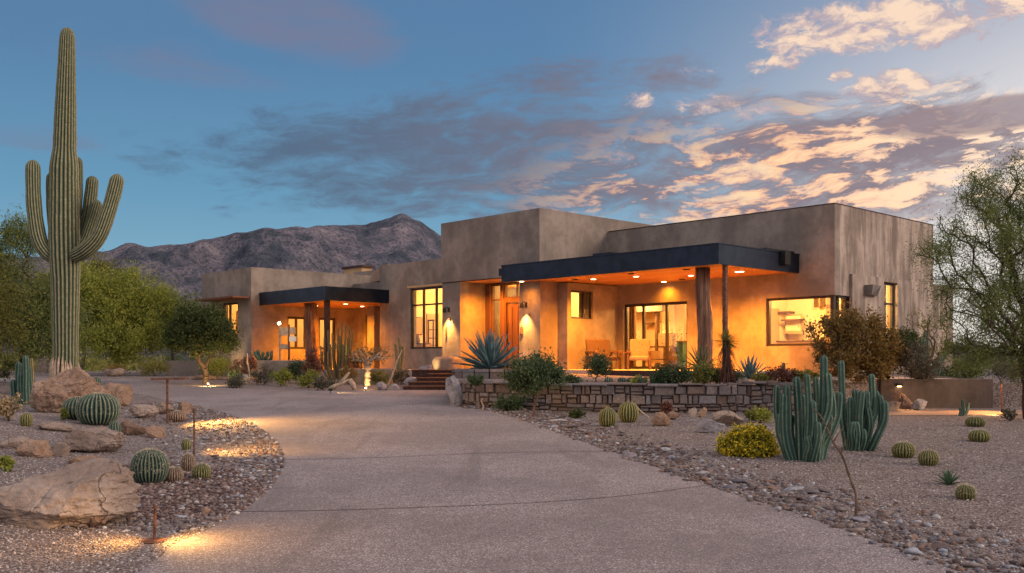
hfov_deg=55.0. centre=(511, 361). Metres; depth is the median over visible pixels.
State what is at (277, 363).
planter
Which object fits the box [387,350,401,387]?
dry stick
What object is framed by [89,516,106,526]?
boulder
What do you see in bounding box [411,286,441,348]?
window
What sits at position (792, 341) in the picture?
kitchen counter
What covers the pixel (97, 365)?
desert brush
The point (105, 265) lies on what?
palo verde tree
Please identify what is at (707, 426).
boulder
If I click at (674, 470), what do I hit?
river stone
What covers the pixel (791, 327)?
picture frame
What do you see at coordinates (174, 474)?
barrel cactus
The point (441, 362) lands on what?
banco block
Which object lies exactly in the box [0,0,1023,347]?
sky
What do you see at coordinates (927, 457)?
barrel cactus
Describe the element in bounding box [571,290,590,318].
window
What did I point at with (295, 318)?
window
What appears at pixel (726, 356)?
sotol plant
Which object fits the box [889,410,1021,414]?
side walk
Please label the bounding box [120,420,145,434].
boulder
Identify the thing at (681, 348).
cactus
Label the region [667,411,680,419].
boulder
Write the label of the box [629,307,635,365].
curtain
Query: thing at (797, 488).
river stone
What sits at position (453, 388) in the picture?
boulder
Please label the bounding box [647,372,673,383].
bed herb
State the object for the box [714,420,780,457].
yellow bush
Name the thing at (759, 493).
river stone
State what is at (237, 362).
planter plant
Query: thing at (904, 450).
barrel cactus
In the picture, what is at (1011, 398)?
planting bed edge
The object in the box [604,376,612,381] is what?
barrel cactus
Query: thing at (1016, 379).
gravel weed
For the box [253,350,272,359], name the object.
columnar cactus
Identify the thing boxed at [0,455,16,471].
edge plant
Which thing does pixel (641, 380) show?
agave
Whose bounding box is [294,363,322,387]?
sage bush
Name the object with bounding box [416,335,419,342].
vase
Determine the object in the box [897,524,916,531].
river stone
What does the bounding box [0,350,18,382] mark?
back bush
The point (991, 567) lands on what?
river stone
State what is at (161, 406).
boulder
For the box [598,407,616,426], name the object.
barrel cactus
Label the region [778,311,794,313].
wall shelf
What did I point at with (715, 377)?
bed herb
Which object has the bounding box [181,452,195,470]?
barrel cactus
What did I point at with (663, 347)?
console table
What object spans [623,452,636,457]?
river stone
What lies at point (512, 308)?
door
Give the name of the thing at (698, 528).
driveway
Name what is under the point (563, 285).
desert house
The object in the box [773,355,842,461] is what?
columnar cactus
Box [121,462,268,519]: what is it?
dark gravel
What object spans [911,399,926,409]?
boulder
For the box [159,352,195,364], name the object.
green hedge
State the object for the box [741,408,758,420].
wall weed
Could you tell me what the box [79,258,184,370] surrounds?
palo verde tree
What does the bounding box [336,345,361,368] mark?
porch chair
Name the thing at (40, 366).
bush
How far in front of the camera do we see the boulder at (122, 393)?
22.41 m
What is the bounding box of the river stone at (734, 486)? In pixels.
[725,484,736,488]
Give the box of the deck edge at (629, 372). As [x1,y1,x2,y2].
[600,370,656,376]
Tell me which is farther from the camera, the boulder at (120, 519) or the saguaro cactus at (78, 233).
the saguaro cactus at (78, 233)
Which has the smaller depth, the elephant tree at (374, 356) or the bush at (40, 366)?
the elephant tree at (374, 356)
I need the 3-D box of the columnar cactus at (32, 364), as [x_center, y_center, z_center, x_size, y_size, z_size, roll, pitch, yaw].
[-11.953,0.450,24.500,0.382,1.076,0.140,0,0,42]
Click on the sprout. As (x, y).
(63, 415)
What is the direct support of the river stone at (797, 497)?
on the ground at (867, 458)
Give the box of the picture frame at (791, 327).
[785,314,802,333]
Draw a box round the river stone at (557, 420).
[550,419,565,421]
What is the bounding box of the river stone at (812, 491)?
[803,490,818,493]
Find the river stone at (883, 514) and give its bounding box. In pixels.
[876,513,891,516]
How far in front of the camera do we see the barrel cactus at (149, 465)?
10.88 m
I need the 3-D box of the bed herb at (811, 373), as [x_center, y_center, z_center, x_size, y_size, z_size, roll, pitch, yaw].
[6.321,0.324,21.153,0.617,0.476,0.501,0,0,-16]
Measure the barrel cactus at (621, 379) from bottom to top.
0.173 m
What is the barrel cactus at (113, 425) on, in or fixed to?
on the ground at (867, 458)
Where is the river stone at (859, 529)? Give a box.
[848,527,864,532]
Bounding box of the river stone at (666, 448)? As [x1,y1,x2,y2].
[661,447,670,450]
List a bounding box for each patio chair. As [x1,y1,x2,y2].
[585,339,621,368]
[626,339,651,369]
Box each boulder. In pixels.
[0,436,28,448]
[0,457,141,528]
[15,439,52,457]
[28,367,111,412]
[36,422,73,431]
[52,443,69,456]
[61,426,125,451]
[67,455,101,463]
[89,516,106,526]
[103,382,132,405]
[104,368,124,376]
[107,516,125,521]
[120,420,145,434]
[129,404,158,417]
[145,425,165,437]
[156,402,175,413]
[177,402,192,413]
[190,375,217,379]
[201,506,209,514]
[242,374,248,382]
[264,376,276,382]
[377,381,386,389]
[388,383,399,389]
[403,376,416,385]
[410,364,433,376]
[445,375,463,405]
[652,412,669,425]
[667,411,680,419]
[688,407,697,416]
[696,419,725,432]
[698,407,706,416]
[712,411,743,425]
[736,377,748,383]
[832,376,851,384]
[888,401,900,410]
[898,393,911,408]
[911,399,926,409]
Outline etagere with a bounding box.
[428,319,434,346]
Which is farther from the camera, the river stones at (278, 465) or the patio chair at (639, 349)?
the patio chair at (639, 349)
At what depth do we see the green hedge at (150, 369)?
39.24 m
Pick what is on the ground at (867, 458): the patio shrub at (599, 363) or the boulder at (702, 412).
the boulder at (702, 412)
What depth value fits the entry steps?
29.45 m
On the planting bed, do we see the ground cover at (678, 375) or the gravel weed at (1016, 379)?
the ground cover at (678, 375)
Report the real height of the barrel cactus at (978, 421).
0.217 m
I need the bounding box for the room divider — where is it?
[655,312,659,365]
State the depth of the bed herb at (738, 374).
21.05 m
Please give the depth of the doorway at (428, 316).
38.98 m
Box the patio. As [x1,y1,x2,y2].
[563,369,803,375]
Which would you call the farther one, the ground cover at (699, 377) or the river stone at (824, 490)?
the ground cover at (699, 377)
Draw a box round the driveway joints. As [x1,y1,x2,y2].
[152,389,715,511]
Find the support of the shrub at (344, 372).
on the ground at (867, 458)
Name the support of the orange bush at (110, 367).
on the ground at (867, 458)
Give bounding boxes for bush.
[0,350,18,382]
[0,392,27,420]
[36,353,49,372]
[98,361,127,375]
[129,352,157,368]
[222,373,246,387]
[225,367,246,381]
[239,354,256,371]
[246,363,274,384]
[268,367,296,385]
[283,358,310,381]
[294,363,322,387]
[310,372,338,389]
[370,369,390,384]
[390,369,411,384]
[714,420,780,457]
[940,365,953,376]
[942,363,987,378]
[980,355,1017,381]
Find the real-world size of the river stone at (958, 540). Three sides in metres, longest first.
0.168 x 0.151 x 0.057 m
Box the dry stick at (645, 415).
[636,406,651,422]
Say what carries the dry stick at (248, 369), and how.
on the ground at (867, 458)
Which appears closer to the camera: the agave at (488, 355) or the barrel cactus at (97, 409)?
the barrel cactus at (97, 409)
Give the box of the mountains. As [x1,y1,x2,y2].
[0,214,1016,362]
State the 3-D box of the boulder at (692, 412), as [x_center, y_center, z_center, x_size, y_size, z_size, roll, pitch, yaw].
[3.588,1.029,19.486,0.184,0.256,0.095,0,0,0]
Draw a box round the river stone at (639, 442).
[631,439,643,444]
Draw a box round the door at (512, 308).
[507,303,518,368]
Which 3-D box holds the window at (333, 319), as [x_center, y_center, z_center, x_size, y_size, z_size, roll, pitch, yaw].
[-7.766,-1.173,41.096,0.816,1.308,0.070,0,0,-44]
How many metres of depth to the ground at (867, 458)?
12.36 m
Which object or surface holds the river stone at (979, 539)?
on the ground at (867, 458)
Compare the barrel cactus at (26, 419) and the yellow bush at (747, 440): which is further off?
the barrel cactus at (26, 419)
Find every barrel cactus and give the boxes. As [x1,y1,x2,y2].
[20,413,32,425]
[62,396,82,419]
[75,391,120,424]
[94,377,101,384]
[108,421,121,431]
[130,447,169,482]
[166,465,183,481]
[169,410,185,421]
[181,439,190,449]
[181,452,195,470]
[192,462,210,478]
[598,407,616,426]
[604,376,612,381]
[617,377,626,381]
[618,401,638,422]
[891,441,915,457]
[918,448,938,465]
[954,482,975,499]
[965,416,985,426]
[967,428,990,441]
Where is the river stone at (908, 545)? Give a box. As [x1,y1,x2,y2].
[904,542,911,547]
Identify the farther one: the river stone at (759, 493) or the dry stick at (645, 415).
the dry stick at (645, 415)
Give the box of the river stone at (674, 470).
[669,468,678,472]
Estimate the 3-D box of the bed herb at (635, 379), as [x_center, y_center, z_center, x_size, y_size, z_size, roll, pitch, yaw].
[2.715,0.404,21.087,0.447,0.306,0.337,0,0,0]
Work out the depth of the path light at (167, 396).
18.08 m
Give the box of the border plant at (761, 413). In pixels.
[749,405,774,422]
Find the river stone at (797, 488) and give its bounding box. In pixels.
[783,486,803,490]
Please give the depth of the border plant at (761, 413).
18.17 m
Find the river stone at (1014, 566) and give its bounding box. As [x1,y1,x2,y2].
[1000,564,1018,568]
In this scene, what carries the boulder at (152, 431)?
on the ground at (867, 458)
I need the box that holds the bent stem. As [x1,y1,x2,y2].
[814,403,857,516]
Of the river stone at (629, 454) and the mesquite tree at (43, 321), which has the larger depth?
the mesquite tree at (43, 321)
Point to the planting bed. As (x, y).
(584, 377)
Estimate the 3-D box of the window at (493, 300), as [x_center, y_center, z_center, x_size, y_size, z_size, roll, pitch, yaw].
[-0.509,-1.260,33.908,0.078,2.792,0.493,0,0,-44]
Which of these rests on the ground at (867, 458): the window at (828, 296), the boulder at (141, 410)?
the boulder at (141, 410)
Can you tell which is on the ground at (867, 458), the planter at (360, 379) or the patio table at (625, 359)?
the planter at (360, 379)
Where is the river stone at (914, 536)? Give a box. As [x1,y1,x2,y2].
[910,534,917,539]
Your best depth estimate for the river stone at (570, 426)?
17.15 m
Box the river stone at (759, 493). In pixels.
[754,492,767,495]
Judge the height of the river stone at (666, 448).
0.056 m
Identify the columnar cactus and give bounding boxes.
[10,355,32,404]
[30,358,33,383]
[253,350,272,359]
[394,336,403,369]
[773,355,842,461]
[838,360,888,450]
[915,330,945,375]
[958,399,969,415]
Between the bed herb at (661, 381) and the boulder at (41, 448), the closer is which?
the boulder at (41, 448)
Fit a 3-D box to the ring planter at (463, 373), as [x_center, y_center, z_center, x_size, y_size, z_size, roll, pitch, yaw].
[-0.563,0.340,25.400,2.000,0.320,1.800,0,0,0]
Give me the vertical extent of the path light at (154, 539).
0.340 m
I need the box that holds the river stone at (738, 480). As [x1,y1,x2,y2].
[730,478,748,482]
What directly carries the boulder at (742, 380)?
on the planting bed
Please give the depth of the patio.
28.76 m
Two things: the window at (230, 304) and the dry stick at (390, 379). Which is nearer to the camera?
the dry stick at (390, 379)
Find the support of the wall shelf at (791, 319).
attached to the desert house
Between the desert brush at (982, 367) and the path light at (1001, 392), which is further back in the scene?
the desert brush at (982, 367)
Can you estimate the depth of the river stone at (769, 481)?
10.99 m
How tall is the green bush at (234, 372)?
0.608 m
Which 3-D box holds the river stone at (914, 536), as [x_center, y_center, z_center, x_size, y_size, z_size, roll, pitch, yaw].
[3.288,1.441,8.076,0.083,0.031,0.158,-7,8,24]
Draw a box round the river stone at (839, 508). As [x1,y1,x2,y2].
[835,506,846,511]
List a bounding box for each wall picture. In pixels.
[416,317,421,334]
[814,299,818,307]
[820,298,825,306]
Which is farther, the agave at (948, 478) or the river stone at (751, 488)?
the agave at (948, 478)
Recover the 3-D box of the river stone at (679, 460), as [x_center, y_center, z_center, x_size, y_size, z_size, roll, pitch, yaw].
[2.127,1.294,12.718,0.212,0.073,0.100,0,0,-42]
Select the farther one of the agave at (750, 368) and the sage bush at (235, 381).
the sage bush at (235, 381)
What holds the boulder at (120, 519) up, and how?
on the ground at (867, 458)
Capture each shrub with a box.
[196,353,240,378]
[334,364,359,384]
[489,392,528,410]
[497,347,570,415]
[579,349,617,381]
[761,362,793,381]
[798,301,908,390]
[859,322,924,381]
[893,335,944,386]
[901,304,966,372]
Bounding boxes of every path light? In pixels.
[141,505,166,542]
[151,377,187,423]
[192,408,195,456]
[998,381,1004,408]
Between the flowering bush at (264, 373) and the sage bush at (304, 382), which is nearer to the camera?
the sage bush at (304, 382)
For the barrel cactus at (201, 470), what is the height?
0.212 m
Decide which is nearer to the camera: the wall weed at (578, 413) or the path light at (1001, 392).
the wall weed at (578, 413)
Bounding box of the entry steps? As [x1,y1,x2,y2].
[402,369,451,389]
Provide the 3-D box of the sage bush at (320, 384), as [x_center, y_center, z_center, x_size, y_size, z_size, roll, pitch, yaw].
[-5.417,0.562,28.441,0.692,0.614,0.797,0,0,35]
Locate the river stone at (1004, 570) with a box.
[998,568,1007,572]
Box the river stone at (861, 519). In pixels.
[851,516,869,521]
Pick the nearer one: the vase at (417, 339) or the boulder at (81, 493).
the boulder at (81, 493)
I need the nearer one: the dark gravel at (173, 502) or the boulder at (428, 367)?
the dark gravel at (173, 502)
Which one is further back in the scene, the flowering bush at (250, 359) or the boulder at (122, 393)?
the flowering bush at (250, 359)
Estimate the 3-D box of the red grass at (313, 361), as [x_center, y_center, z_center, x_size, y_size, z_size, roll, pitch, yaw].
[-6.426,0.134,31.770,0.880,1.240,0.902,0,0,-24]
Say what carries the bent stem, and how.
on the ground at (867, 458)
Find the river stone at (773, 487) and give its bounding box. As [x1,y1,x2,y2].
[766,486,778,489]
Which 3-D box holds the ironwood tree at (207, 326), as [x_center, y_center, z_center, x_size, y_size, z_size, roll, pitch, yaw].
[-9.965,-0.733,31.460,2.507,2.906,2.473,0,0,37]
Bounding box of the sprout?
[57,407,69,419]
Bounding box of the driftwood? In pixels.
[325,372,355,389]
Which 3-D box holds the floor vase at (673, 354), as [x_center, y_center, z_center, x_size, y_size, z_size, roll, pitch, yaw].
[5.455,-0.698,32.920,1.649,1.875,1.494,0,0,0]
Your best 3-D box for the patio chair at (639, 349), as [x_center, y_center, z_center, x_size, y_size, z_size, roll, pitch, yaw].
[3.921,-0.235,30.260,0.750,0.950,0.850,0,0,10]
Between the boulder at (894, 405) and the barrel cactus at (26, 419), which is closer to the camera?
the barrel cactus at (26, 419)
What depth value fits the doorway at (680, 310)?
35.63 m
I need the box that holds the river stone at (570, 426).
[565,424,579,427]
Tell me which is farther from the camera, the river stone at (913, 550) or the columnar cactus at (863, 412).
the columnar cactus at (863, 412)
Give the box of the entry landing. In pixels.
[395,369,450,382]
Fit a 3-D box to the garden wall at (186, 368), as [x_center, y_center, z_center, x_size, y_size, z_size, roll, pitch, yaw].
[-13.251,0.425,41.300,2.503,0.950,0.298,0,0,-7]
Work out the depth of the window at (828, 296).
28.28 m
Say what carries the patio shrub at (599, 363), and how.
on the planting bed
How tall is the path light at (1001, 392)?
0.700 m
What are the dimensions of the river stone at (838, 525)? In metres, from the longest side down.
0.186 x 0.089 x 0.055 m
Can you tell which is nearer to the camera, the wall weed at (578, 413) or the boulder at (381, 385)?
the wall weed at (578, 413)
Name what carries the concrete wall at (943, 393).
on the ground at (867, 458)
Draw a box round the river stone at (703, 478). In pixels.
[699,476,710,480]
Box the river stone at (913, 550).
[904,546,924,554]
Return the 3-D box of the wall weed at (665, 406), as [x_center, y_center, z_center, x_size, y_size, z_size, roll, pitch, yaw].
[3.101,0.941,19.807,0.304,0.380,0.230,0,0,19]
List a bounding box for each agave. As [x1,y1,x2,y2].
[451,328,521,369]
[633,374,649,383]
[645,375,659,383]
[736,353,767,378]
[933,469,964,484]
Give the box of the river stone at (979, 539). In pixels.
[975,537,984,541]
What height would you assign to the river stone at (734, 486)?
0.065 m
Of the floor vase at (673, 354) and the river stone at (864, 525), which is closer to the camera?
the river stone at (864, 525)
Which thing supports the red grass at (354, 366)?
in the planter at (360, 379)
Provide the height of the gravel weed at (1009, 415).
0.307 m
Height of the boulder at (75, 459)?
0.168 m
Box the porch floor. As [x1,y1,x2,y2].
[256,368,364,377]
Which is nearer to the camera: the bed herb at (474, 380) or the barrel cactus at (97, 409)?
the barrel cactus at (97, 409)
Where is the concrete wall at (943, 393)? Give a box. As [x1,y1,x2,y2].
[877,377,992,407]
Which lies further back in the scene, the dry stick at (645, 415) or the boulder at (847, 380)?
the boulder at (847, 380)
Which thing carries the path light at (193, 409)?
on the ground at (867, 458)
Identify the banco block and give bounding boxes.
[432,357,463,368]
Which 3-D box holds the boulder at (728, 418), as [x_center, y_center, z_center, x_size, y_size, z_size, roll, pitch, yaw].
[3.835,1.048,17.727,0.560,0.350,0.448,0,0,-22]
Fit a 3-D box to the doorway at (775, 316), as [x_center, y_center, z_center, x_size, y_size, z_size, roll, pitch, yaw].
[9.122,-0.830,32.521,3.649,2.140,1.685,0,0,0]
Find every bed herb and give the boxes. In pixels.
[466,374,483,387]
[564,372,579,382]
[629,374,647,382]
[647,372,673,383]
[702,368,722,383]
[731,369,747,382]
[751,372,772,384]
[778,368,803,381]
[794,366,819,381]
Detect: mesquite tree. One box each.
[0,195,109,375]
[0,240,47,380]
[138,280,201,366]
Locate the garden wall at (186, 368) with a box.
[165,361,205,375]
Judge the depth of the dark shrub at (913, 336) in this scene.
22.33 m
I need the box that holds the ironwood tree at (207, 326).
[149,295,244,383]
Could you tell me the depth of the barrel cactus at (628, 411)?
18.28 m
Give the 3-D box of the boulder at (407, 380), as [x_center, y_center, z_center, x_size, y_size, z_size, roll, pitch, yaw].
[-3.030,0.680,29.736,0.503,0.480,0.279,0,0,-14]
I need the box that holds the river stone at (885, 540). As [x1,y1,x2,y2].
[881,537,890,542]
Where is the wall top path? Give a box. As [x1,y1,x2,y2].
[875,377,950,380]
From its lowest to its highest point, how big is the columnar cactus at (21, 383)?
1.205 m
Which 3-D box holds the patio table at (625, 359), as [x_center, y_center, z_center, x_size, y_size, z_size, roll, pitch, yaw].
[3.368,-0.030,30.186,0.520,0.541,0.520,0,0,0]
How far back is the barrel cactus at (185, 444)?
14.06 m
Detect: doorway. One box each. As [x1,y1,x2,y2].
[426,314,438,346]
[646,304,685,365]
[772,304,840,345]
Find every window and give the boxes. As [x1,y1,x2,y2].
[224,302,237,335]
[288,317,304,348]
[319,318,334,348]
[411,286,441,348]
[492,284,499,335]
[504,283,518,298]
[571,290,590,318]
[625,301,686,368]
[767,295,829,345]
[836,296,848,314]
[884,283,892,332]
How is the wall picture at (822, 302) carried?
attached to the desert house
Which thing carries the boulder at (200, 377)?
on the ground at (867, 458)
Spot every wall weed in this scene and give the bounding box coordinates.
[566,407,585,418]
[659,399,672,414]
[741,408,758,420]
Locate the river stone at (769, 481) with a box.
[764,479,775,482]
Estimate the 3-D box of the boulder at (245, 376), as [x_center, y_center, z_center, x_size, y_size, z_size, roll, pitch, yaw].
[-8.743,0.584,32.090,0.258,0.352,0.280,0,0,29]
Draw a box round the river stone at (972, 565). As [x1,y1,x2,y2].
[960,563,981,567]
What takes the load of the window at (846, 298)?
in the desert house
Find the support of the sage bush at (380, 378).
on the ground at (867, 458)
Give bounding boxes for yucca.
[677,344,721,368]
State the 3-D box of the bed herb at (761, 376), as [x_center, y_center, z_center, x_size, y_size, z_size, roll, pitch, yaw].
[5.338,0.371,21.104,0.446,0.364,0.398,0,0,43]
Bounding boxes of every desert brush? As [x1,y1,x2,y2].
[0,352,168,372]
[953,355,1018,374]
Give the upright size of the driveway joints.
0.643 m
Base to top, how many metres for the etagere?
1.863 m
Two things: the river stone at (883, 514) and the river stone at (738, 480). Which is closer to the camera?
the river stone at (883, 514)
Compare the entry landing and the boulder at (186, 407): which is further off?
the entry landing
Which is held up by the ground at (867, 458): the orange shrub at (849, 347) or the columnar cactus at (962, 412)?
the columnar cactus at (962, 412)
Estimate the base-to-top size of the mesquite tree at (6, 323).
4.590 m
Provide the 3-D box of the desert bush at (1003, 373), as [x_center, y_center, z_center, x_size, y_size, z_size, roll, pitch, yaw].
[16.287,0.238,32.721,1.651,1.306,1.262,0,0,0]
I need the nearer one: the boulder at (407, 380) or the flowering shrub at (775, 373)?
the flowering shrub at (775, 373)
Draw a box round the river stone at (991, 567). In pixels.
[987,566,999,568]
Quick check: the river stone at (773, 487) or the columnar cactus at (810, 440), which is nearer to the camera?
the river stone at (773, 487)
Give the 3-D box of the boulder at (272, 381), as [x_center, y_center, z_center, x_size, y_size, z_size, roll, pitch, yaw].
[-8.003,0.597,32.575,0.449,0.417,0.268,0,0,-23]
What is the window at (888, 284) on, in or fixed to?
in the desert house
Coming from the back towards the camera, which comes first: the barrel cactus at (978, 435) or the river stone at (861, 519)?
the barrel cactus at (978, 435)
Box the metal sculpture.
[277,322,295,359]
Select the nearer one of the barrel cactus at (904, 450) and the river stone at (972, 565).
the river stone at (972, 565)
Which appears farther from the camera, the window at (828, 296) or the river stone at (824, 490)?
the window at (828, 296)
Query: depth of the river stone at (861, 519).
8.77 m
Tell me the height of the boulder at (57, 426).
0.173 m
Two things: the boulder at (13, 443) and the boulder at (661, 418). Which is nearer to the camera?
the boulder at (13, 443)
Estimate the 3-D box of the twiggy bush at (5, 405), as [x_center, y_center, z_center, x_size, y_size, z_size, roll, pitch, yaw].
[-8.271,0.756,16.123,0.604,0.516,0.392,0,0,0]
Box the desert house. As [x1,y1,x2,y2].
[194,203,952,376]
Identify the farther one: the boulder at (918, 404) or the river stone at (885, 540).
the boulder at (918, 404)
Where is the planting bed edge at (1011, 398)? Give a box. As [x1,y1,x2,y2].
[484,383,1021,406]
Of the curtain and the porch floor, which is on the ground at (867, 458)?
the porch floor
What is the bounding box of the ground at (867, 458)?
[0,364,1023,572]
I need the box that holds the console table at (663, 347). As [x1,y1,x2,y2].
[648,346,673,365]
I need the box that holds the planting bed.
[457,373,1014,385]
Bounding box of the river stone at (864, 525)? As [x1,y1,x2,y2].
[858,524,868,527]
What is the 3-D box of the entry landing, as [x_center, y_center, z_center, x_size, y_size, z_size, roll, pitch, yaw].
[-1.220,0.710,32.115,3.200,0.900,5.800,0,0,-44]
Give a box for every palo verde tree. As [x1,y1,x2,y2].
[25,249,165,369]
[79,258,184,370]
[886,145,1023,418]
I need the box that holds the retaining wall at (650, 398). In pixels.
[445,379,812,412]
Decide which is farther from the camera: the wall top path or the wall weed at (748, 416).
the wall top path
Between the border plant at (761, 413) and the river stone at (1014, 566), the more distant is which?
the border plant at (761, 413)
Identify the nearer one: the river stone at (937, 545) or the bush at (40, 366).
the river stone at (937, 545)
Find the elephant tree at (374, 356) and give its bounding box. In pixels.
[344,339,394,385]
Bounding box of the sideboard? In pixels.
[416,343,430,346]
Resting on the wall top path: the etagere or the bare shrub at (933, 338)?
the bare shrub at (933, 338)
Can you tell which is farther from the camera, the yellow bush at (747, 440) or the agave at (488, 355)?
the agave at (488, 355)
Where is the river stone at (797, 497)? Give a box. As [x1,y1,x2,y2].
[788,496,802,498]
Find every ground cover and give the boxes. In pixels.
[654,359,697,383]
[686,358,719,383]
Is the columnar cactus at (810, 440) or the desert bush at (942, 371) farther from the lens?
the desert bush at (942, 371)
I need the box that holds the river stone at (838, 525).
[829,523,846,527]
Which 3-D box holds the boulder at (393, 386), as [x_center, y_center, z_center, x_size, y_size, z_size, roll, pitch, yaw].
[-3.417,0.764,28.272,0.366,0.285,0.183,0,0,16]
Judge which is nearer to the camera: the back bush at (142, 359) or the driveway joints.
the driveway joints
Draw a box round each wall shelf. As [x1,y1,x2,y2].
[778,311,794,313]
[780,319,803,320]
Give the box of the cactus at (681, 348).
[676,341,685,366]
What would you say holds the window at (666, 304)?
in the desert house
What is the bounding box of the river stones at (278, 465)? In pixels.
[63,402,1023,572]
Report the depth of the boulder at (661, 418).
17.60 m
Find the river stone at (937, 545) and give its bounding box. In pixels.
[930,542,948,548]
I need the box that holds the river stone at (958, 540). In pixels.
[945,537,966,543]
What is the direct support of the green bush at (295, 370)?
on the ground at (867, 458)
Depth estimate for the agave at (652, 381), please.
20.96 m
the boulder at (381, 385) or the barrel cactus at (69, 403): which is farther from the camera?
the boulder at (381, 385)
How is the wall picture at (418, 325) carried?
attached to the desert house
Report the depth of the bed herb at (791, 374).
21.09 m
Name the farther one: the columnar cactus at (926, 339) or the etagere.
the etagere
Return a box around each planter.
[257,360,307,379]
[339,369,394,383]
[451,368,513,378]
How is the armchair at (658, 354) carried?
on the desert house
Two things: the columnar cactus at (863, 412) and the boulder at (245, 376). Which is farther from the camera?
the boulder at (245, 376)
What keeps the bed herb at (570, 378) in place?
on the planting bed
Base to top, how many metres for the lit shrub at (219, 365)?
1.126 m
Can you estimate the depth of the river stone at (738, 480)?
10.97 m
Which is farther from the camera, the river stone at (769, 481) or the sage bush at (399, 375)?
the sage bush at (399, 375)
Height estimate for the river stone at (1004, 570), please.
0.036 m
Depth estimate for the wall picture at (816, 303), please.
32.45 m
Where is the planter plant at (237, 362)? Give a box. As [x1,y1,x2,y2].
[228,358,250,374]
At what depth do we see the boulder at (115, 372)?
38.87 m
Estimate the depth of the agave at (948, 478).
10.88 m
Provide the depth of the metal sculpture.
34.77 m
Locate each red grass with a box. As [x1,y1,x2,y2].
[301,347,326,374]
[347,354,361,368]
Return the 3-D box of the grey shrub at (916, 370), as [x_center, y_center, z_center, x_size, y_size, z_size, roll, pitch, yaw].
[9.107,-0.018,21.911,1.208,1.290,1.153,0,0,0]
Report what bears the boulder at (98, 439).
on the ground at (867, 458)
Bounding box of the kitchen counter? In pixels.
[776,340,818,343]
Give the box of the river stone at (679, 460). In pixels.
[671,459,683,462]
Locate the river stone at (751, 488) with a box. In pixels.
[746,486,757,489]
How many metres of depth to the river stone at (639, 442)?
14.69 m
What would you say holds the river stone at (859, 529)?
on the ground at (867, 458)
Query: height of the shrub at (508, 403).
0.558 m
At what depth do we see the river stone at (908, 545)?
7.69 m
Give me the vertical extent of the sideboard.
0.940 m
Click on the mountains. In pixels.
(400, 238)
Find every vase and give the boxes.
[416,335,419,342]
[652,320,685,366]
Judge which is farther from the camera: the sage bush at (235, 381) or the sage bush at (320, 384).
the sage bush at (235, 381)
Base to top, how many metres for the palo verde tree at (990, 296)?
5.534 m
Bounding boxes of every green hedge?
[136,358,174,375]
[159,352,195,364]
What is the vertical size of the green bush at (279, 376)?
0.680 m
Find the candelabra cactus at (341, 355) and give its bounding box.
[320,322,352,379]
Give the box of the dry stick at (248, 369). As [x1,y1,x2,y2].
[247,353,249,382]
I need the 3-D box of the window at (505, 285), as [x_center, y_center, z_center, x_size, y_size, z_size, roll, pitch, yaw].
[0.224,-2.407,33.136,0.070,0.498,1.337,0,0,-44]
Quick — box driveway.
[0,378,957,572]
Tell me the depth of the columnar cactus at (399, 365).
32.23 m
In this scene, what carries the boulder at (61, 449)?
on the ground at (867, 458)
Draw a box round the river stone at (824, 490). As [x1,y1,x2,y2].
[818,488,833,492]
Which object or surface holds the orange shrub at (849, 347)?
on the planting bed
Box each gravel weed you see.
[1001,408,1018,420]
[1006,366,1021,382]
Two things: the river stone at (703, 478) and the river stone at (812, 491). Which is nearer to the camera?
the river stone at (812, 491)
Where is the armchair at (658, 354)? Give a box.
[646,333,674,362]
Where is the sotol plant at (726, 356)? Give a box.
[711,326,743,383]
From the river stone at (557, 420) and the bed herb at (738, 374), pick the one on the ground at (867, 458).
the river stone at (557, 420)
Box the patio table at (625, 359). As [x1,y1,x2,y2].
[613,352,626,369]
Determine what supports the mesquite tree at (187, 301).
on the ground at (867, 458)
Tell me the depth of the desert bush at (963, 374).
26.98 m
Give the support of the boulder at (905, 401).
on the ground at (867, 458)
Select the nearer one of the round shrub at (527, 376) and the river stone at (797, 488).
the river stone at (797, 488)
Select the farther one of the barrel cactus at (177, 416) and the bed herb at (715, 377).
the bed herb at (715, 377)
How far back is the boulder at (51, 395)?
20.65 m
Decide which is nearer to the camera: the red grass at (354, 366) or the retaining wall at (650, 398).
the retaining wall at (650, 398)
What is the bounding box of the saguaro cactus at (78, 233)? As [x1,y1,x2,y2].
[25,27,123,377]
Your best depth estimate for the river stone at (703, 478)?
11.16 m
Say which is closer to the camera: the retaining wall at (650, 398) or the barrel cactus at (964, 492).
the barrel cactus at (964, 492)

